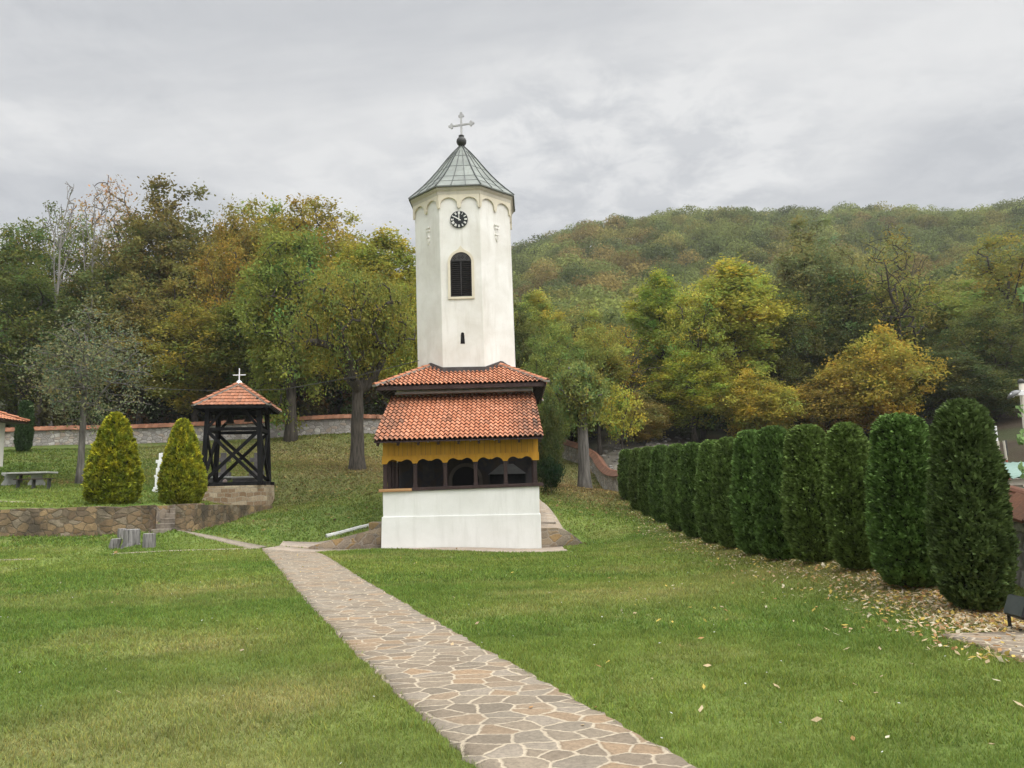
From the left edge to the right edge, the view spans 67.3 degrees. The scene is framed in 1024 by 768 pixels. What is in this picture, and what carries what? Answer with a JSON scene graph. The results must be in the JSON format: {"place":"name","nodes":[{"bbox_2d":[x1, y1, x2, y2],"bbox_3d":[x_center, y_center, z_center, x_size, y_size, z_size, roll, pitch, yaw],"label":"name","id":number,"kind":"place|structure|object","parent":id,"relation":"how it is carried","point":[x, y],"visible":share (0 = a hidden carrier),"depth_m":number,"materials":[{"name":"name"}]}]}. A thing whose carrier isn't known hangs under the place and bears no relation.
{"place":"outdoors","nodes":[
{"label":"outdoors","id":0,"kind":"place"},
{"bbox_2d":[262,546,567,552],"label":"tower pavement","id":1,"kind":"structure","parent":0,"point":[510,550],"depth_m":25.11,"materials":[{"name":"beige stone"}]},
{"bbox_2d":[372,112,549,547],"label":"bell tower","id":2,"kind":"structure","parent":1,"relation":"on","point":[460,421],"depth_m":28.83,"materials":[{"name":"paint"}]},
{"bbox_2d":[448,245,474,298],"bbox_3d":[-2.003,-4.396,30.198,1.036,2.157,0.050,-2,-8,1],"label":"bell window","id":3,"kind":"structure","parent":2,"relation":"in","point":[461,285],"depth_m":30.17,"materials":[{"name":"black paint"}]},
{"bbox_2d":[452,467,478,488],"bbox_3d":[-1.726,3.877,28.731,1.000,1.572,0.030,-2,-8,0],"label":"doorway","id":4,"kind":"structure","parent":2,"relation":"in","point":[464,476],"depth_m":28.77,"materials":[{"name":"black"}]},
{"bbox_2d":[488,461,525,487],"bbox_3d":[-0.155,3.578,27.469,1.341,1.741,0.600,-2,-8,0],"label":"candle shelter","id":5,"kind":"object","parent":2,"relation":"on","point":[516,474],"visible":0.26,"depth_m":27.74,"materials":[{"name":"metal"}]},
{"bbox_2d":[539,499,564,529],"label":"side walkway","id":6,"kind":"structure","parent":2,"relation":"attached to","point":[546,513],"depth_m":28.61,"materials":[{"name":"beige stone"}]},
{"bbox_2d":[263,548,696,767],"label":"stone path","id":7,"kind":"structure","parent":0,"point":[475,701],"depth_m":6.15,"materials":[{"name":"beige stone"}]},
{"bbox_2d":[0,229,1023,767],"bbox_3d":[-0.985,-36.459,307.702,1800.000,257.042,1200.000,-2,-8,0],"label":"ground","id":8,"kind":"structure","parent":0,"point":[1010,427],"depth_m":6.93,"materials":[{"name":"green plant"}]},
{"bbox_2d":[0,411,29,466],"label":"outbuilding","id":9,"kind":"structure","parent":8,"relation":"on","point":[6,418],"depth_m":37.92,"materials":[{"name":"white paint"}]},
{"bbox_2d":[13,400,34,450],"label":"thuja","id":10,"kind":"object","parent":8,"relation":"on","point":[23,436],"visible":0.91,"depth_m":49.94,"materials":[{"name":"green plant"}]},
{"bbox_2d":[1,471,57,485],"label":"picnic table","id":11,"kind":"object","parent":8,"relation":"on","point":[9,478],"visible":0.69,"depth_m":35.78,"materials":[{"name":"grey concrete"}]},
{"bbox_2d":[0,217,68,427],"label":"broadleaf tree","id":12,"kind":"object","parent":8,"relation":"on","point":[17,247],"visible":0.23,"depth_m":69.56,"materials":[{"name":"green plant"}]},
{"bbox_2d":[0,324,89,426],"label":"broadleaf tree","id":13,"kind":"object","parent":8,"relation":"on","point":[30,382],"visible":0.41,"depth_m":62.62,"materials":[{"name":"green plant"}]},
{"bbox_2d":[0,251,93,414],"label":"broadleaf tree","id":14,"kind":"object","parent":8,"relation":"on","point":[12,309],"visible":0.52,"depth_m":63.78,"materials":[{"name":"green plant"}]},
{"bbox_2d":[42,181,84,425],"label":"dead tree","id":15,"kind":"object","parent":8,"relation":"on","point":[59,246],"visible":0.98,"depth_m":66.23,"materials":[{"name":"grey wood"}]},
{"bbox_2d":[25,200,109,411],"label":"broadleaf tree","id":16,"kind":"object","parent":8,"relation":"on","point":[66,245],"visible":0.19,"depth_m":74.63,"materials":[{"name":"green plant"}]},
{"bbox_2d":[0,505,156,536],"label":"retaining wall","id":17,"kind":"structure","parent":8,"relation":"on","point":[81,521],"depth_m":26.41,"materials":[{"name":"brown stone"}]},
{"bbox_2d":[19,265,138,424],"bbox_3d":[-36.449,-2.766,66.759,10.568,15.412,12.263,-1,-8,-2],"label":"broadleaf tree","id":18,"kind":"object","parent":8,"relation":"on","point":[63,299],"visible":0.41,"depth_m":64.89,"materials":[{"name":"green plant"}]},
{"bbox_2d":[7,288,170,483],"bbox_3d":[-21.398,0.386,38.891,7.068,10.091,7.435,-6,-9,32],"label":"broadleaf tree","id":19,"kind":"object","parent":8,"relation":"on","point":[82,370],"visible":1,"depth_m":38.10,"materials":[{"name":"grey plant"}]},
{"bbox_2d":[75,185,111,424],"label":"dead tree","id":20,"kind":"object","parent":8,"relation":"on","point":[94,237],"visible":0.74,"depth_m":67.31,"materials":[{"name":"wood"}]},
{"bbox_2d":[48,174,142,399],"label":"broadleaf tree","id":21,"kind":"object","parent":8,"relation":"on","point":[114,219],"visible":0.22,"depth_m":82.43,"materials":[{"name":"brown plant"}]},
{"bbox_2d":[81,411,145,504],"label":"golden thuja","id":22,"kind":"object","parent":8,"relation":"on","point":[113,473],"visible":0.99,"depth_m":28.51,"materials":[{"name":"green plant"}]},
{"bbox_2d":[63,216,172,411],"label":"broadleaf tree","id":23,"kind":"object","parent":8,"relation":"on","point":[143,281],"visible":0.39,"depth_m":67.39,"materials":[{"name":"green plant"}]},
{"bbox_2d":[71,279,183,423],"bbox_3d":[-32.062,-2.051,64.558,9.591,13.766,9.984,-1,-8,-6],"label":"broadleaf tree","id":24,"kind":"object","parent":8,"relation":"on","point":[143,312],"visible":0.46,"depth_m":63.97,"materials":[{"name":"green plant"}]},
{"bbox_2d":[121,311,197,423],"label":"broadleaf tree","id":25,"kind":"object","parent":8,"relation":"on","point":[168,348],"visible":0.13,"depth_m":64.46,"materials":[{"name":"green plant"}]},
{"bbox_2d":[151,504,175,533],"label":"stone steps","id":26,"kind":"structure","parent":8,"relation":"on","point":[165,516],"depth_m":27.19,"materials":[{"name":"beige stone"}]},
{"bbox_2d":[101,172,229,421],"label":"broadleaf tree","id":27,"kind":"object","parent":8,"relation":"on","point":[164,227],"visible":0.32,"depth_m":72.47,"materials":[{"name":"green plant"}]},
{"bbox_2d":[155,417,207,504],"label":"golden thuja","id":28,"kind":"object","parent":8,"relation":"on","point":[182,476],"visible":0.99,"depth_m":29.37,"materials":[{"name":"green plant"}]},
{"bbox_2d":[126,293,248,421],"bbox_3d":[-26.475,-1.259,63.828,10.826,12.026,11.716,2,-9,-27],"label":"broadleaf tree","id":29,"kind":"object","parent":8,"relation":"on","point":[197,371],"visible":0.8,"depth_m":61.63,"materials":[{"name":"green plant"}]},
{"bbox_2d":[4,414,382,446],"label":"perimeter wall","id":30,"kind":"structure","parent":8,"relation":"on","point":[160,432],"depth_m":59.91,"materials":[{"name":"stone"},{"name":"tile"}]},
{"bbox_2d":[144,233,243,415],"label":"broadleaf tree","id":31,"kind":"object","parent":8,"relation":"on","point":[176,281],"visible":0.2,"depth_m":68.15,"materials":[{"name":"green plant"}]},
{"bbox_2d":[180,219,252,348],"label":"broadleaf tree","id":32,"kind":"object","parent":8,"relation":"on","point":[232,273],"visible":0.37,"depth_m":67.51,"materials":[{"name":"green plant"}]},
{"bbox_2d":[179,193,266,419],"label":"broadleaf tree","id":33,"kind":"object","parent":8,"relation":"on","point":[245,232],"visible":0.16,"depth_m":71.53,"materials":[{"name":"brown plant"}]},
{"bbox_2d":[175,503,271,531],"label":"retaining wall","id":34,"kind":"structure","parent":8,"relation":"on","point":[193,517],"depth_m":27.72,"materials":[{"name":"brown stone"}]},
{"bbox_2d":[191,368,281,504],"bbox_3d":[-12.833,2.790,35.999,3.509,7.134,3.509,0,-8,-9],"label":"timber belfry","id":35,"kind":"object","parent":8,"relation":"on","point":[238,397],"visible":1,"depth_m":34.94,"materials":[{"name":"wood"}]},
{"bbox_2d":[194,192,294,374],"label":"broadleaf tree","id":36,"kind":"object","parent":8,"relation":"on","point":[267,219],"visible":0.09,"depth_m":77.27,"materials":[{"name":"green plant"}]},
{"bbox_2d":[193,277,303,417],"bbox_3d":[-21.252,-2.224,64.307,10.007,13.383,10.434,0,-8,-13],"label":"broadleaf tree","id":37,"kind":"object","parent":8,"relation":"on","point":[229,334],"visible":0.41,"depth_m":62.09,"materials":[{"name":"green plant"}]},
{"bbox_2d":[230,194,334,414],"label":"broadleaf tree","id":38,"kind":"object","parent":8,"relation":"on","point":[294,221],"visible":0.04,"depth_m":71.56,"materials":[{"name":"green plant"}]},
{"bbox_2d":[227,215,351,441],"bbox_3d":[-16.500,-4.381,58.364,9.947,18.070,9.532,3,-9,-32],"label":"broadleaf tree","id":39,"kind":"object","parent":8,"relation":"on","point":[286,363],"visible":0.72,"depth_m":57.32,"materials":[{"name":"green plant"}]},
{"bbox_2d":[296,314,338,415],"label":"broadleaf tree","id":40,"kind":"object","parent":8,"relation":"on","point":[321,377],"visible":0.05,"depth_m":67.12,"materials":[{"name":"green plant"}]},
{"bbox_2d":[272,193,382,414],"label":"broadleaf tree","id":41,"kind":"object","parent":8,"relation":"on","point":[330,224],"visible":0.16,"depth_m":75.22,"materials":[{"name":"green plant"}]},
{"bbox_2d":[308,527,381,549],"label":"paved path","id":42,"kind":"structure","parent":8,"relation":"on","point":[369,539],"depth_m":25.94,"materials":[{"name":"stone"}]},
{"bbox_2d":[276,250,416,469],"bbox_3d":[-8.737,-1.172,42.526,8.514,12.495,7.221,-3,-8,13],"label":"broadleaf tree","id":43,"kind":"object","parent":8,"relation":"on","point":[357,322],"visible":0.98,"depth_m":41.72,"materials":[{"name":"green plant"}]},
{"bbox_2d":[317,244,396,393],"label":"broadleaf tree","id":44,"kind":"object","parent":8,"relation":"on","point":[339,255],"visible":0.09,"depth_m":68.89,"materials":[{"name":"green plant"}]},
{"bbox_2d":[322,221,415,413],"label":"broadleaf tree","id":45,"kind":"object","parent":8,"relation":"on","point":[383,241],"visible":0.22,"depth_m":70.58,"materials":[{"name":"green plant"}]},
{"bbox_2d":[366,280,417,403],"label":"broadleaf tree","id":46,"kind":"object","parent":8,"relation":"on","point":[391,372],"visible":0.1,"depth_m":62.40,"materials":[{"name":"green plant"}]},
{"bbox_2d":[376,298,417,403],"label":"broadleaf tree","id":47,"kind":"object","parent":8,"relation":"on","point":[396,363],"visible":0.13,"depth_m":61.13,"materials":[{"name":"green plant"}]},
{"bbox_2d":[0,368,1023,435],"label":"undergrowth","id":48,"kind":"object","parent":8,"relation":"on","point":[321,408],"visible":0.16,"depth_m":64.88,"materials":[{"name":"green plant"}]},
{"bbox_2d":[0,433,1023,743],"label":"fallen leaves","id":49,"kind":"object","parent":8,"relation":"on","point":[1000,617],"visible":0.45,"depth_m":9.60,"materials":[{"name":"brown dry leaves"}]},
{"bbox_2d":[513,302,552,376],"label":"broadleaf tree","id":50,"kind":"object","parent":8,"relation":"on","point":[521,335],"visible":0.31,"depth_m":66.10,"materials":[{"name":"green plant"}]},
{"bbox_2d":[514,286,570,371],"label":"broadleaf tree","id":51,"kind":"object","parent":8,"relation":"on","point":[539,308],"visible":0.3,"depth_m":74.50,"materials":[{"name":"green plant"}]},
{"bbox_2d":[537,452,565,492],"bbox_3d":[1.736,4.332,35.625,1.518,2.383,1.675,6,-11,-43],"label":"shrub","id":52,"kind":"object","parent":8,"relation":"on","point":[552,477],"visible":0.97,"depth_m":35.52,"materials":[{"name":"green plant"}]},
{"bbox_2d":[538,385,567,483],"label":"conifer tree","id":53,"kind":"object","parent":8,"relation":"on","point":[552,440],"visible":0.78,"depth_m":38.24,"materials":[{"name":"green plant"}]},
{"bbox_2d":[517,316,593,437],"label":"broadleaf tree","id":54,"kind":"object","parent":8,"relation":"on","point":[551,367],"visible":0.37,"depth_m":60.00,"materials":[{"name":"green plant"}]},
{"bbox_2d":[541,528,581,546],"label":"stone wall","id":55,"kind":"structure","parent":8,"relation":"on","point":[553,537],"depth_m":25.91,"materials":[{"name":"stone"}]},
{"bbox_2d":[548,359,611,487],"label":"broadleaf tree","id":56,"kind":"object","parent":8,"relation":"on","point":[582,393],"visible":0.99,"depth_m":39.74,"materials":[{"name":"green plant"}]},
{"bbox_2d":[547,297,622,366],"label":"broadleaf tree","id":57,"kind":"object","parent":8,"relation":"on","point":[573,312],"visible":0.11,"depth_m":78.29,"materials":[{"name":"green plant"}]},
{"bbox_2d":[566,307,634,454],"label":"broadleaf tree","id":58,"kind":"object","parent":8,"relation":"on","point":[594,340],"visible":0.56,"depth_m":61.94,"materials":[{"name":"green plant"}]},
{"bbox_2d":[580,323,662,444],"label":"broadleaf tree","id":59,"kind":"object","parent":8,"relation":"on","point":[629,343],"visible":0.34,"depth_m":63.98,"materials":[{"name":"green plant"}]},
{"bbox_2d":[596,382,651,449],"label":"broadleaf tree","id":60,"kind":"object","parent":8,"relation":"on","point":[616,422],"visible":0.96,"depth_m":57.81,"materials":[{"name":"yellow plant"}]},
{"bbox_2d":[617,448,630,499],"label":"thuja","id":61,"kind":"object","parent":8,"relation":"on","point":[623,466],"visible":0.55,"depth_m":36.31,"materials":[{"name":"green plant"}]},
{"bbox_2d":[626,447,641,509],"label":"thuja","id":62,"kind":"object","parent":8,"relation":"on","point":[632,481],"visible":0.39,"depth_m":33.33,"materials":[{"name":"green plant"}]},
{"bbox_2d":[609,392,673,443],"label":"broadleaf tree","id":63,"kind":"object","parent":8,"relation":"on","point":[652,424],"visible":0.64,"depth_m":61.28,"materials":[{"name":"green plant"}]},
{"bbox_2d":[636,446,652,514],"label":"thuja","id":64,"kind":"object","parent":8,"relation":"on","point":[643,467],"visible":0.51,"depth_m":30.75,"materials":[{"name":"green plant"}]},
{"bbox_2d":[617,382,687,431],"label":"broadleaf tree","id":65,"kind":"object","parent":8,"relation":"on","point":[673,402],"visible":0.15,"depth_m":64.10,"materials":[{"name":"green plant"}]},
{"bbox_2d":[620,265,690,386],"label":"broadleaf tree","id":66,"kind":"object","parent":8,"relation":"on","point":[654,311],"visible":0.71,"depth_m":70.57,"materials":[{"name":"green plant"}]},
{"bbox_2d":[648,444,667,521],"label":"thuja","id":67,"kind":"object","parent":8,"relation":"on","point":[656,473],"visible":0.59,"depth_m":28.14,"materials":[{"name":"green plant"}]},
{"bbox_2d":[662,443,682,530],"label":"thuja","id":68,"kind":"object","parent":8,"relation":"on","point":[670,483],"visible":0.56,"depth_m":25.29,"materials":[{"name":"green plant"}]},
{"bbox_2d":[676,441,700,537],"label":"thuja","id":69,"kind":"object","parent":8,"relation":"on","point":[686,472],"visible":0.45,"depth_m":22.92,"materials":[{"name":"green plant"}]},
{"bbox_2d":[639,348,748,442],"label":"broadleaf tree","id":70,"kind":"object","parent":8,"relation":"on","point":[698,396],"visible":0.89,"depth_m":62.38,"materials":[{"name":"green plant"}]},
{"bbox_2d":[648,275,749,439],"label":"broadleaf tree","id":71,"kind":"object","parent":8,"relation":"on","point":[686,325],"visible":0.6,"depth_m":65.12,"materials":[{"name":"green plant"}]},
{"bbox_2d":[693,439,718,542],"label":"thuja","id":72,"kind":"object","parent":8,"relation":"on","point":[703,514],"visible":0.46,"depth_m":20.87,"materials":[{"name":"green plant"}]},
{"bbox_2d":[412,196,1023,374],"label":"hill woods","id":73,"kind":"object","parent":8,"relation":"on","point":[658,234],"visible":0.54,"depth_m":251.89,"materials":[{"name":"green plant"}]},
{"bbox_2d":[710,436,737,547],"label":"thuja","id":74,"kind":"object","parent":8,"relation":"on","point":[721,465],"visible":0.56,"depth_m":19.10,"materials":[{"name":"green plant"}]},
{"bbox_2d":[662,252,802,433],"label":"broadleaf tree","id":75,"kind":"object","parent":8,"relation":"on","point":[753,312],"visible":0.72,"depth_m":66.21,"materials":[{"name":"green plant"}]},
{"bbox_2d":[729,428,761,554],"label":"thuja","id":76,"kind":"object","parent":8,"relation":"on","point":[741,498],"visible":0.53,"depth_m":17.27,"materials":[{"name":"green plant"}]},
{"bbox_2d":[702,364,809,437],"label":"broadleaf tree","id":77,"kind":"object","parent":8,"relation":"on","point":[761,407],"visible":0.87,"depth_m":59.87,"materials":[{"name":"yellow plant"}]},
{"bbox_2d":[721,272,819,388],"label":"broadleaf tree","id":78,"kind":"object","parent":8,"relation":"on","point":[765,280],"visible":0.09,"depth_m":70.42,"materials":[{"name":"green plant"}]},
{"bbox_2d":[750,425,794,559],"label":"thuja","id":79,"kind":"object","parent":8,"relation":"on","point":[772,542],"visible":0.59,"depth_m":15.64,"materials":[{"name":"green plant"}]},
{"bbox_2d":[560,440,1023,587],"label":"perimeter wall","id":80,"kind":"structure","parent":8,"relation":"on","point":[604,473],"depth_m":46.12,"materials":[{"name":"stone"},{"name":"tile"}]},
{"bbox_2d":[755,286,832,425],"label":"broadleaf tree","id":81,"kind":"object","parent":8,"relation":"on","point":[802,331],"visible":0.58,"depth_m":69.04,"materials":[{"name":"green plant"}]},
{"bbox_2d":[779,423,833,562],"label":"thuja","id":82,"kind":"object","parent":8,"relation":"on","point":[805,528],"visible":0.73,"depth_m":13.75,"materials":[{"name":"green plant"}]},
{"bbox_2d":[762,211,871,387],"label":"broadleaf tree","id":83,"kind":"object","parent":8,"relation":"on","point":[811,268],"visible":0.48,"depth_m":74.45,"materials":[{"name":"green plant"}]},
{"bbox_2d":[785,326,863,389],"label":"broadleaf tree","id":84,"kind":"object","parent":8,"relation":"on","point":[821,359],"visible":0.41,"depth_m":69.53,"materials":[{"name":"green plant"}]},
{"bbox_2d":[781,363,893,433],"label":"broadleaf tree","id":85,"kind":"object","parent":8,"relation":"on","point":[820,412],"visible":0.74,"depth_m":60.22,"materials":[{"name":"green plant"}]},
{"bbox_2d":[821,421,872,570],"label":"thuja","id":86,"kind":"object","parent":8,"relation":"on","point":[847,455],"visible":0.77,"depth_m":12.11,"materials":[{"name":"green plant"}]},
{"bbox_2d":[804,270,907,374],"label":"broadleaf tree","id":87,"kind":"object","parent":8,"relation":"on","point":[830,317],"visible":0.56,"depth_m":70.61,"materials":[{"name":"green plant"}]},
{"bbox_2d":[814,320,955,430],"bbox_3d":[29.270,-0.262,61.094,10.582,9.804,9.940,-2,-8,1],"label":"broadleaf tree","id":88,"kind":"object","parent":8,"relation":"on","point":[881,381],"visible":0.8,"depth_m":59.23,"materials":[{"name":"yellow plant"}]},
{"bbox_2d":[835,223,953,414],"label":"broadleaf tree","id":89,"kind":"object","parent":8,"relation":"on","point":[900,278],"visible":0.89,"depth_m":68.83,"materials":[{"name":"green plant"}]},
{"bbox_2d":[863,412,936,587],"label":"thuja","id":90,"kind":"object","parent":8,"relation":"on","point":[895,479],"visible":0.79,"depth_m":10.46,"materials":[{"name":"green plant"}]},
{"bbox_2d":[846,266,955,370],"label":"broadleaf tree","id":91,"kind":"object","parent":8,"relation":"on","point":[905,323],"visible":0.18,"depth_m":71.88,"materials":[{"name":"green plant"}]},
{"bbox_2d":[899,327,962,409],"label":"broadleaf tree","id":92,"kind":"object","parent":8,"relation":"on","point":[926,341],"visible":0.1,"depth_m":69.76,"materials":[{"name":"green plant"}]},
{"bbox_2d":[893,349,1011,417],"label":"broadleaf tree","id":93,"kind":"object","parent":8,"relation":"on","point":[958,363],"visible":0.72,"depth_m":60.07,"materials":[{"name":"green plant"}]},
{"bbox_2d":[902,275,1013,354],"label":"broadleaf tree","id":94,"kind":"object","parent":8,"relation":"on","point":[956,312],"visible":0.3,"depth_m":72.12,"materials":[{"name":"green plant"}]},
{"bbox_2d":[919,294,1023,416],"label":"broadleaf tree","id":95,"kind":"object","parent":8,"relation":"on","point":[1008,357],"visible":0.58,"depth_m":63.79,"materials":[{"name":"green plant"}]},
{"bbox_2d":[922,397,1023,610],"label":"thuja","id":96,"kind":"object","parent":8,"relation":"on","point":[973,552],"visible":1,"depth_m":8.97,"materials":[{"name":"green plant"}]},
{"bbox_2d":[926,371,1020,419],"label":"broadleaf tree","id":97,"kind":"object","parent":8,"relation":"on","point":[1005,406],"visible":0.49,"depth_m":60.39,"materials":[{"name":"green plant"}]},
{"bbox_2d":[943,218,1023,346],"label":"broadleaf tree","id":98,"kind":"object","parent":8,"relation":"on","point":[997,276],"visible":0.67,"depth_m":75.21,"materials":[{"name":"green plant"}]},
{"bbox_2d":[1003,594,1023,631],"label":"floodlight","id":99,"kind":"object","parent":8,"relation":"on","point":[1014,606],"visible":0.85,"depth_m":7.95,"materials":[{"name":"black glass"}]},
{"bbox_2d":[1005,462,1023,488],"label":"metal shed","id":100,"kind":"structure","parent":8,"relation":"on","point":[1014,470],"depth_m":11.77,"materials":[{"name":"paint"}]},
{"bbox_2d":[1015,285,1023,478],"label":"vine","id":101,"kind":"object","parent":8,"relation":"on","point":[1020,438],"visible":1,"depth_m":8.84,"materials":[{"name":"green plant"}]},
{"bbox_2d":[0,0,1023,288],"label":"sky","id":102,"kind":"structure","parent":0,"point":[587,110],"materials":[{"name":"grey"}]},
{"bbox_2d":[940,631,1023,660],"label":"corner paving","id":103,"kind":"structure","parent":0,"point":[977,638],"depth_m":7.46,"materials":[{"name":"beige stone"}]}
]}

